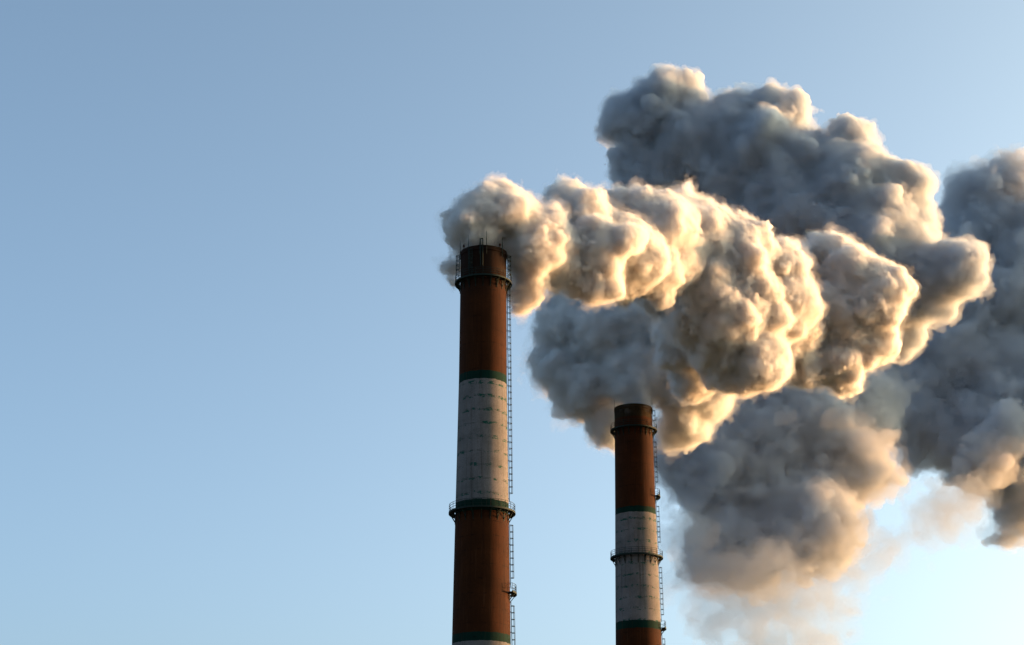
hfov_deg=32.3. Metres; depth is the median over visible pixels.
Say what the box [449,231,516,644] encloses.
brick red chimney
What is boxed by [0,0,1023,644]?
sky
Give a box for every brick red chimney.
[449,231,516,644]
[610,400,665,644]
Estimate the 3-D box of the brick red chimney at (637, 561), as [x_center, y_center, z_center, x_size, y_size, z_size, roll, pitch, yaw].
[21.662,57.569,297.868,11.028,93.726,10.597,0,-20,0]

